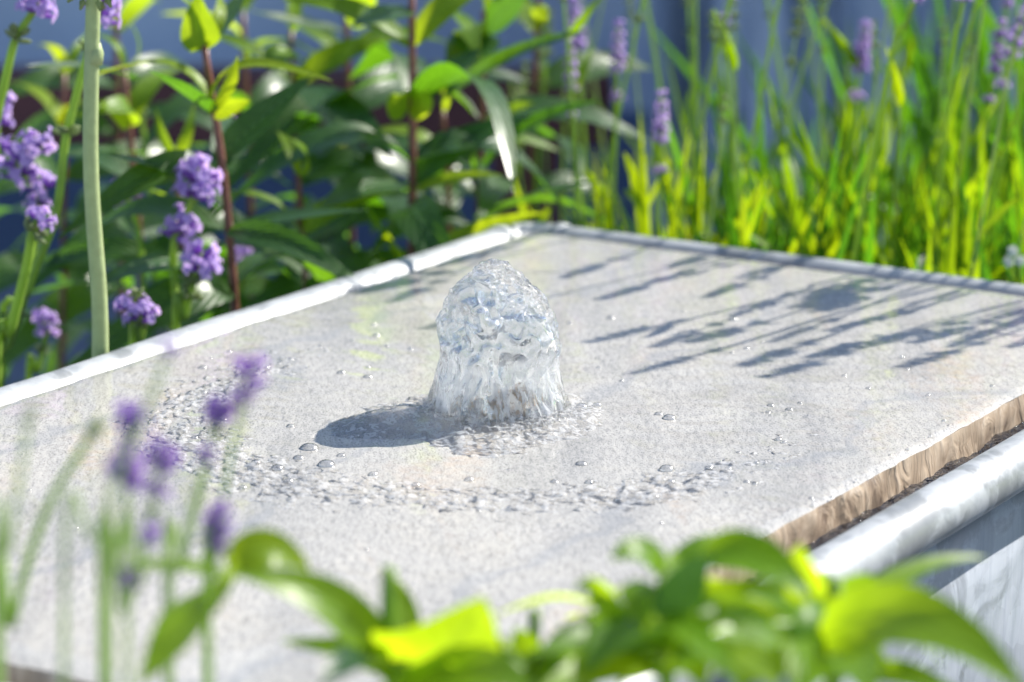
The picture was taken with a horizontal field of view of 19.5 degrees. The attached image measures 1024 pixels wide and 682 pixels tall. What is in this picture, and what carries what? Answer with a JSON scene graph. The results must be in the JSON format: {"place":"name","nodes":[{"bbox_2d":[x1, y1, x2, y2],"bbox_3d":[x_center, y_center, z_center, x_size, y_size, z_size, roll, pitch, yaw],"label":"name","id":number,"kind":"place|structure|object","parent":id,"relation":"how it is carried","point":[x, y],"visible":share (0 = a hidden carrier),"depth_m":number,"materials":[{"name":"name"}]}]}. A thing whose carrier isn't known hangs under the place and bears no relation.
{"place":"outdoors","nodes":[
{"label":"outdoors","id":0,"kind":"place"},
{"bbox_2d":[0,261,284,384],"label":"ground","id":1,"kind":"structure","parent":0,"point":[17,370],"depth_m":3.63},
{"bbox_2d":[0,91,16,127],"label":"lavender sprig","id":2,"kind":"object","parent":1,"relation":"on","point":[7,107],"visible":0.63,"depth_m":1.72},
{"bbox_2d":[0,293,29,386],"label":"lavender sprig","id":3,"kind":"object","parent":1,"relation":"on","point":[3,315],"visible":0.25,"depth_m":1.65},
{"bbox_2d":[0,403,36,681],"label":"lavender sprig","id":4,"kind":"object","parent":1,"relation":"on","point":[6,539],"visible":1,"depth_m":0.82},
{"bbox_2d":[0,205,56,386],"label":"lavender sprig","id":5,"kind":"object","parent":1,"relation":"on","point":[35,230],"visible":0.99,"depth_m":1.60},
{"bbox_2d":[0,126,57,381],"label":"lavender sprig","id":6,"kind":"object","parent":1,"relation":"on","point":[26,152],"visible":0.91,"depth_m":1.68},
{"bbox_2d":[0,0,57,120],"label":"lavender sprig","id":7,"kind":"object","parent":1,"relation":"on","point":[15,33],"visible":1,"depth_m":1.60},
{"bbox_2d":[26,307,59,378],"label":"lavender sprig","id":8,"kind":"object","parent":1,"relation":"on","point":[45,328],"visible":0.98,"depth_m":1.77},
{"bbox_2d":[1,415,105,681],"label":"lavender sprig","id":9,"kind":"object","parent":1,"relation":"on","point":[10,613],"visible":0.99,"depth_m":0.88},
{"bbox_2d":[2,0,121,353],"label":"lavender sprig","id":10,"kind":"object","parent":1,"relation":"on","point":[68,130],"visible":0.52,"depth_m":1.62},
{"bbox_2d":[67,0,111,357],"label":"allium stalk","id":11,"kind":"object","parent":1,"relation":"on","point":[93,54],"visible":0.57,"depth_m":1.50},
{"bbox_2d":[0,35,192,385],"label":"leafy perennial","id":12,"kind":"object","parent":1,"relation":"on","point":[10,263],"visible":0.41,"depth_m":2.04,"materials":[{"name":"green plant"}]},
{"bbox_2d":[61,334,179,681],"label":"lavender sprig","id":13,"kind":"object","parent":1,"relation":"on","point":[167,348],"visible":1,"depth_m":0.82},
{"bbox_2d":[105,511,136,681],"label":"lavender sprig","id":14,"kind":"object","parent":1,"relation":"on","point":[110,553],"visible":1,"depth_m":0.82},
{"bbox_2d":[98,400,150,681],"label":"lavender sprig","id":15,"kind":"object","parent":1,"relation":"on","point":[130,481],"visible":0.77,"depth_m":0.84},
{"bbox_2d":[0,12,251,350],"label":"leafy perennial","id":16,"kind":"object","parent":1,"relation":"on","point":[125,110],"visible":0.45,"depth_m":1.87,"materials":[{"name":"green plant"}]},
{"bbox_2d":[114,179,146,294],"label":"lavender sprig","id":17,"kind":"object","parent":1,"relation":"on","point":[140,246],"visible":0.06,"depth_m":1.82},
{"bbox_2d":[113,286,160,344],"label":"lavender sprig","id":18,"kind":"object","parent":1,"relation":"on","point":[135,305],"visible":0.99,"depth_m":1.62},
{"bbox_2d":[5,0,280,373],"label":"leafy perennial","id":19,"kind":"object","parent":1,"relation":"on","point":[78,300],"visible":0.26,"depth_m":2.11,"materials":[{"name":"green plant"}]},
{"bbox_2d":[124,505,162,681],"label":"lavender sprig","id":20,"kind":"object","parent":1,"relation":"on","point":[151,532],"visible":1,"depth_m":0.82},
{"bbox_2d":[105,433,181,677],"bbox_3d":[-0.104,0.345,0.887,0.024,0.645,0.057,0,14,0],"label":"lavender sprig","id":21,"kind":"object","parent":1,"relation":"on","point":[160,464],"visible":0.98,"depth_m":0.83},
{"bbox_2d":[139,109,155,281],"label":"lavender sprig","id":22,"kind":"object","parent":1,"relation":"on","point":[146,155],"visible":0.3,"depth_m":1.98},
{"bbox_2d":[5,103,311,325],"bbox_3d":[-0.196,0.132,1.892,0.183,0.571,0.156,-10,17,-35],"label":"leafy perennial","id":23,"kind":"object","parent":1,"relation":"on","point":[121,248],"visible":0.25,"depth_m":1.83,"materials":[{"name":"green plant"}]},
{"bbox_2d":[162,443,215,681],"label":"lavender sprig","id":24,"kind":"object","parent":1,"relation":"on","point":[206,450],"visible":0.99,"depth_m":0.87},
{"bbox_2d":[157,151,223,331],"bbox_3d":[-0.179,0.171,1.735,0.036,0.570,0.027,6,15,23],"label":"lavender sprig","id":25,"kind":"object","parent":1,"relation":"on","point":[196,173],"visible":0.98,"depth_m":1.67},
{"bbox_2d":[171,238,222,330],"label":"lavender sprig","id":26,"kind":"object","parent":1,"relation":"on","point":[199,267],"visible":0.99,"depth_m":1.66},
{"bbox_2d":[169,393,236,681],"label":"lavender sprig","id":27,"kind":"object","parent":1,"relation":"on","point":[217,416],"visible":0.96,"depth_m":0.90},
{"bbox_2d":[57,0,367,364],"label":"leafy perennial","id":28,"kind":"object","parent":1,"relation":"on","point":[203,30],"visible":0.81,"depth_m":1.69,"materials":[{"name":"green plant"}]},
{"bbox_2d":[197,498,235,681],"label":"lavender sprig","id":29,"kind":"object","parent":1,"relation":"on","point":[215,532],"visible":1,"depth_m":0.85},
{"bbox_2d":[202,352,267,681],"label":"lavender sprig","id":30,"kind":"object","parent":1,"relation":"on","point":[246,367],"visible":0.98,"depth_m":0.89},
{"bbox_2d":[235,246,252,293],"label":"lavender sprig","id":31,"kind":"object","parent":1,"relation":"on","point":[242,251],"visible":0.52,"depth_m":1.94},
{"bbox_2d":[129,0,378,318],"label":"leafy perennial","id":32,"kind":"object","parent":1,"relation":"on","point":[177,105],"visible":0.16,"depth_m":2.06,"materials":[{"name":"green plant"}]},
{"bbox_2d":[86,1,460,343],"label":"leafy perennial","id":33,"kind":"object","parent":1,"relation":"on","point":[345,161],"visible":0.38,"depth_m":2.01,"materials":[{"name":"green plant"}]},
{"bbox_2d":[207,131,399,289],"bbox_3d":[-0.139,0.139,1.887,0.163,0.560,0.170,3,14,14],"label":"leafy perennial","id":34,"kind":"object","parent":1,"relation":"on","point":[309,225],"visible":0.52,"depth_m":1.81,"materials":[{"name":"green plant"}]},
{"bbox_2d":[0,65,613,223],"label":"knee rail","id":35,"kind":"object","parent":1,"relation":"on","point":[26,108],"visible":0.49,"depth_m":3.42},
{"bbox_2d":[121,528,529,681],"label":"leafy plant","id":36,"kind":"object","parent":1,"relation":"on","point":[395,640],"visible":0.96,"depth_m":0.88,"materials":[{"name":"green plant"}]},
{"bbox_2d":[209,0,496,284],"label":"leafy perennial","id":37,"kind":"object","parent":1,"relation":"on","point":[373,95],"visible":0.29,"depth_m":2.01,"materials":[{"name":"green plant"}]},
{"bbox_2d":[197,0,571,307],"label":"leafy perennial","id":38,"kind":"object","parent":1,"relation":"on","point":[417,218],"visible":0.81,"depth_m":1.82,"materials":[{"name":"green plant"}]},
{"bbox_2d":[330,58,560,262],"bbox_3d":[-0.057,0.087,2.062,0.225,0.575,0.159,-12,18,-39],"label":"leafy perennial","id":39,"kind":"object","parent":1,"relation":"on","point":[449,194],"visible":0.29,"depth_m":1.98,"materials":[{"name":"green plant"}]},
{"bbox_2d":[0,0,933,255],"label":"garden wall","id":40,"kind":"structure","parent":1,"relation":"on","point":[157,30],"depth_m":3.99,"materials":[{"name":"paint"}]},
{"bbox_2d":[0,222,1023,681],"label":"metal trough","id":41,"kind":"object","parent":1,"relation":"on","point":[974,506],"visible":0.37,"depth_m":1.38,"materials":[{"name":"metal"}]},
{"bbox_2d":[0,233,1023,681],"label":"stone slab","id":42,"kind":"structure","parent":41,"relation":"in","point":[646,359],"depth_m":1.36,"materials":[{"name":"stone"}]},
{"bbox_2d":[141,258,782,511],"bbox_3d":[-0.007,0.000,1.394,0.390,0.078,0.390,0,14,0],"label":"water jet","id":43,"kind":"object","parent":42,"relation":"on","point":[498,364],"visible":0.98,"depth_m":1.37,"materials":[{"name":"liquid"}]},
{"bbox_2d":[27,394,1023,671],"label":"water","id":44,"kind":"structure","parent":41,"relation":"in","point":[909,490],"depth_m":1.32,"materials":[{"name":"clear liquid"}]},
{"bbox_2d":[399,0,654,237],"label":"leafy perennial","id":45,"kind":"object","parent":1,"relation":"on","point":[532,17],"visible":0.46,"depth_m":2.07,"materials":[{"name":"green plant"}]},
{"bbox_2d":[499,609,664,681],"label":"leafy plant","id":46,"kind":"object","parent":1,"relation":"on","point":[539,668],"visible":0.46,"depth_m":0.91,"materials":[{"name":"green plant"}]},
{"bbox_2d":[498,529,816,681],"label":"leafy plant","id":47,"kind":"object","parent":1,"relation":"on","point":[667,624],"visible":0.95,"depth_m":0.88,"materials":[{"name":"green plant"}]},
{"bbox_2d":[640,0,1023,245],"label":"board fence","id":48,"kind":"object","parent":1,"relation":"on","point":[670,25],"visible":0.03,"depth_m":3.33,"materials":[{"name":"wood"}]},
{"bbox_2d":[651,544,1021,681],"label":"leafy plant","id":49,"kind":"object","parent":1,"relation":"on","point":[848,627],"visible":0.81,"depth_m":0.88,"materials":[{"name":"green plant"}]},
{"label":"soil bed","id":50,"kind":"structure","parent":1,"relation":"on","visible":0},
{"bbox_2d":[245,0,650,281],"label":"leafy perennial","id":51,"kind":"object","parent":50,"relation":"on","point":[497,16],"visible":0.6,"depth_m":1.92,"materials":[{"name":"green plant"}]},
{"bbox_2d":[506,78,523,222],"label":"lavender sprig","id":52,"kind":"object","parent":50,"relation":"on","point":[511,87],"visible":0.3,"depth_m":2.13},
{"bbox_2d":[517,59,530,222],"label":"lavender sprig","id":53,"kind":"object","parent":50,"relation":"on","point":[524,72],"visible":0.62,"depth_m":2.02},
{"bbox_2d":[534,9,553,222],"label":"lavender sprig","id":54,"kind":"object","parent":50,"relation":"on","point":[545,53],"visible":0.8,"depth_m":2.06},
{"bbox_2d":[539,33,549,222],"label":"lavender sprig","id":55,"kind":"object","parent":50,"relation":"on","point":[545,156],"visible":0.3,"depth_m":2.09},
{"bbox_2d":[557,85,570,222],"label":"lavender sprig","id":56,"kind":"object","parent":50,"relation":"on","point":[565,96],"visible":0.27,"depth_m":2.13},
{"bbox_2d":[566,0,587,227],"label":"lavender sprig","id":57,"kind":"object","parent":50,"relation":"on","point":[578,38],"visible":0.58,"depth_m":2.11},
{"bbox_2d":[563,38,593,226],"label":"lavender sprig","id":58,"kind":"object","parent":50,"relation":"on","point":[578,75],"visible":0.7,"depth_m":1.93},
{"bbox_2d":[558,0,599,227],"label":"lavender sprig","id":59,"kind":"object","parent":50,"relation":"on","point":[580,21],"visible":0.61,"depth_m":1.89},
{"bbox_2d":[561,0,603,222],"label":"lavender sprig","id":60,"kind":"object","parent":50,"relation":"on","point":[570,169],"visible":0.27,"depth_m":2.07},
{"bbox_2d":[581,0,610,199],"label":"lavender sprig","id":61,"kind":"object","parent":50,"relation":"on","point":[594,83],"visible":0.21,"depth_m":2.18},
{"bbox_2d":[583,19,627,226],"bbox_3d":[0.060,-0.069,2.046,0.042,0.306,0.014,4,14,14],"label":"lavender sprig","id":62,"kind":"object","parent":50,"relation":"on","point":[618,53],"visible":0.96,"depth_m":2.02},
{"bbox_2d":[597,0,644,229],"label":"lavender sprig","id":63,"kind":"object","parent":50,"relation":"on","point":[639,19],"visible":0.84,"depth_m":1.90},
{"bbox_2d":[624,0,642,134],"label":"lavender sprig","id":64,"kind":"object","parent":50,"relation":"on","point":[631,13],"visible":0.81,"depth_m":2.12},
{"bbox_2d":[363,114,945,265],"bbox_3d":[0.106,-0.015,1.917,0.288,0.264,0.300,13,19,43],"label":"lavender clump","id":65,"kind":"object","parent":50,"relation":"on","point":[640,197],"visible":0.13,"depth_m":1.92,"materials":[{"name":"plant"}]},
{"bbox_2d":[651,89,669,237],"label":"lavender sprig","id":66,"kind":"object","parent":65,"relation":"on","point":[660,169],"visible":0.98,"depth_m":1.89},
{"bbox_2d":[676,0,731,239],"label":"lavender sprig","id":67,"kind":"object","parent":65,"relation":"on","point":[703,119],"visible":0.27,"depth_m":1.85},
{"bbox_2d":[713,28,742,202],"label":"lavender sprig","id":68,"kind":"object","parent":65,"relation":"on","point":[728,30],"visible":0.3,"depth_m":1.97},
{"bbox_2d":[644,0,675,193],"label":"lavender sprig","id":69,"kind":"object","parent":50,"relation":"on","point":[658,76],"visible":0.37,"depth_m":2.10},
{"bbox_2d":[541,214,782,251],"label":"lavender clump","id":70,"kind":"object","parent":50,"relation":"on","point":[772,245],"visible":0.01,"depth_m":1.91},
{"bbox_2d":[707,94,729,243],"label":"lavender sprig","id":71,"kind":"object","parent":70,"relation":"in","point":[724,108],"visible":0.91,"depth_m":1.83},
{"bbox_2d":[681,0,705,243],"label":"lavender sprig","id":72,"kind":"object","parent":50,"relation":"on","point":[689,4],"visible":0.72,"depth_m":2.13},
{"bbox_2d":[693,0,698,199],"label":"lavender sprig","id":73,"kind":"object","parent":50,"relation":"on","point":[696,86],"visible":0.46,"depth_m":2.02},
{"bbox_2d":[684,0,729,197],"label":"lavender sprig","id":74,"kind":"object","parent":50,"relation":"on","point":[702,97],"visible":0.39,"depth_m":2.15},
{"bbox_2d":[707,12,728,194],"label":"lavender sprig","id":75,"kind":"object","parent":50,"relation":"on","point":[713,32],"visible":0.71,"depth_m":1.98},
{"bbox_2d":[713,13,748,248],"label":"lavender sprig","id":76,"kind":"object","parent":50,"relation":"on","point":[719,28],"visible":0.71,"depth_m":1.87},
{"bbox_2d":[737,0,780,234],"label":"lavender sprig","id":77,"kind":"object","parent":50,"relation":"on","point":[760,96],"visible":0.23,"depth_m":1.89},
{"bbox_2d":[763,0,801,212],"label":"lavender sprig","id":78,"kind":"object","parent":50,"relation":"on","point":[770,13],"visible":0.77,"depth_m":2.12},
{"bbox_2d":[748,0,829,226],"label":"lavender sprig","id":79,"kind":"object","parent":50,"relation":"on","point":[800,77],"visible":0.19,"depth_m":1.97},
{"bbox_2d":[581,20,1014,262],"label":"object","id":80,"kind":"object","parent":50,"relation":"on","point":[847,112],"visible":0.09,"depth_m":2.15,"materials":[{"name":"plant"}]},
{"bbox_2d":[604,54,997,269],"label":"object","id":81,"kind":"object","parent":50,"relation":"on","point":[726,163],"visible":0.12,"depth_m":1.99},
{"bbox_2d":[713,0,739,199],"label":"lavender sprig","id":82,"kind":"object","parent":81,"relation":"on","point":[732,56],"visible":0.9,"depth_m":1.94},
{"bbox_2d":[764,0,807,229],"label":"lavender sprig","id":83,"kind":"object","parent":81,"relation":"on","point":[791,61],"visible":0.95,"depth_m":1.98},
{"bbox_2d":[805,0,825,156],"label":"lavender sprig","id":84,"kind":"object","parent":50,"relation":"on","point":[815,77],"visible":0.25,"depth_m":2.10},
{"bbox_2d":[617,98,1023,280],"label":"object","id":85,"kind":"object","parent":50,"relation":"on","point":[730,231],"visible":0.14,"depth_m":1.87,"materials":[{"name":"plant"}]},
{"bbox_2d":[814,0,828,246],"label":"lavender sprig","id":86,"kind":"object","parent":50,"relation":"on","point":[820,11],"visible":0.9,"depth_m":2.03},
{"bbox_2d":[646,0,1020,236],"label":"lavender clump","id":87,"kind":"object","parent":50,"relation":"on","point":[921,60],"visible":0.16,"depth_m":2.31,"materials":[{"name":"plant"}]},
{"bbox_2d":[820,16,872,187],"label":"lavender sprig","id":88,"kind":"object","parent":50,"relation":"on","point":[858,60],"visible":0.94,"depth_m":2.02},
{"bbox_2d":[709,44,1023,281],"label":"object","id":89,"kind":"object","parent":50,"relation":"on","point":[993,126],"visible":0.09,"depth_m":2.08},
{"bbox_2d":[853,20,880,259],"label":"lavender sprig","id":90,"kind":"object","parent":50,"relation":"on","point":[874,43],"visible":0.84,"depth_m":1.92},
{"bbox_2d":[718,74,1023,282],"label":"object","id":91,"kind":"object","parent":50,"relation":"on","point":[812,168],"visible":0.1,"depth_m":1.94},
{"bbox_2d":[851,0,891,228],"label":"lavender sprig","id":92,"kind":"object","parent":50,"relation":"on","point":[877,76],"visible":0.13,"depth_m":1.92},
{"bbox_2d":[853,0,912,235],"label":"lavender sprig","id":93,"kind":"object","parent":50,"relation":"in","point":[890,82],"visible":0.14,"depth_m":1.88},
{"bbox_2d":[851,0,922,261],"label":"lavender sprig","id":94,"kind":"object","parent":50,"relation":"on","point":[876,127],"visible":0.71,"depth_m":1.77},
{"bbox_2d":[757,109,1023,284],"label":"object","id":95,"kind":"object","parent":50,"relation":"on","point":[901,253],"visible":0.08,"depth_m":1.84,"materials":[{"name":"plant"}]},
{"bbox_2d":[886,47,904,266],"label":"lavender sprig","id":96,"kind":"object","parent":50,"relation":"on","point":[897,87],"visible":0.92,"depth_m":1.86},
{"bbox_2d":[890,0,918,190],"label":"lavender sprig","id":97,"kind":"object","parent":50,"relation":"on","point":[893,26],"visible":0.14,"depth_m":2.15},
{"bbox_2d":[860,239,1007,282],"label":"lavender clump","id":98,"kind":"object","parent":50,"relation":"on","point":[865,255],"depth_m":1.85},
{"bbox_2d":[970,22,1023,277],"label":"lavender sprig","id":99,"kind":"object","parent":98,"relation":"on","point":[992,159],"visible":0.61,"depth_m":1.73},
{"bbox_2d":[921,0,957,174],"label":"lavender sprig","id":100,"kind":"object","parent":50,"relation":"on","point":[947,49],"visible":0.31,"depth_m":2.22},
{"bbox_2d":[939,17,949,236],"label":"lavender sprig","id":101,"kind":"object","parent":50,"relation":"on","point":[943,42],"visible":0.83,"depth_m":1.97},
{"bbox_2d":[913,0,979,265],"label":"lavender sprig","id":102,"kind":"object","parent":50,"relation":"on","point":[952,98],"visible":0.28,"depth_m":1.88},
{"bbox_2d":[931,0,964,272],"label":"lavender sprig","id":103,"kind":"object","parent":50,"relation":"on","point":[958,24],"visible":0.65,"depth_m":1.80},
{"bbox_2d":[883,0,1023,253],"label":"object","id":104,"kind":"object","parent":50,"relation":"on","point":[919,83],"visible":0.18,"depth_m":2.23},
{"bbox_2d":[893,102,1023,280],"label":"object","id":105,"kind":"object","parent":50,"relation":"on","point":[1015,237],"visible":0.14,"depth_m":1.89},
{"bbox_2d":[897,0,1023,163],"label":"lavender clump","id":106,"kind":"object","parent":50,"relation":"on","point":[989,18],"visible":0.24,"depth_m":2.20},
{"bbox_2d":[945,0,985,251],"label":"lavender sprig","id":107,"kind":"object","parent":50,"relation":"on","point":[970,90],"visible":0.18,"depth_m":1.83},
{"bbox_2d":[926,17,1006,260],"bbox_3d":[0.291,-0.047,1.928,0.054,0.321,0.012,-8,16,-28],"label":"lavender sprig","id":108,"kind":"object","parent":50,"relation":"on","point":[998,45],"visible":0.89,"depth_m":1.91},
{"bbox_2d":[925,101,1023,252],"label":"lavender clump","id":109,"kind":"object","parent":50,"relation":"on","point":[1019,186],"visible":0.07,"depth_m":1.97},
{"bbox_2d":[962,32,1005,197],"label":"lavender sprig","id":110,"kind":"object","parent":50,"relation":"on","point":[976,178],"visible":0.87,"depth_m":1.88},
{"bbox_2d":[956,168,1023,283],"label":"lavender clump","id":111,"kind":"object","parent":50,"relation":"on","point":[984,273],"visible":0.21,"depth_m":1.80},
{"bbox_2d":[964,5,1023,211],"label":"lavender sprig","id":112,"kind":"object","parent":50,"relation":"on","point":[1019,44],"visible":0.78,"depth_m":1.89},
{"bbox_2d":[974,77,1023,272],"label":"lavender sprig","id":113,"kind":"object","parent":50,"relation":"on","point":[1008,140],"visible":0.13,"depth_m":1.84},
{"bbox_2d":[981,2,1023,253],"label":"lavender sprig","id":114,"kind":"object","parent":50,"relation":"on","point":[1021,29],"visible":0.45,"depth_m":1.82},
{"bbox_2d":[995,0,1014,225],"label":"lavender sprig","id":115,"kind":"object","parent":50,"relation":"on","point":[1007,4],"visible":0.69,"depth_m":1.98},
{"bbox_2d":[1011,12,1022,181],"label":"lavender sprig","id":116,"kind":"object","parent":50,"relation":"on","point":[1016,15],"visible":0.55,"depth_m":1.92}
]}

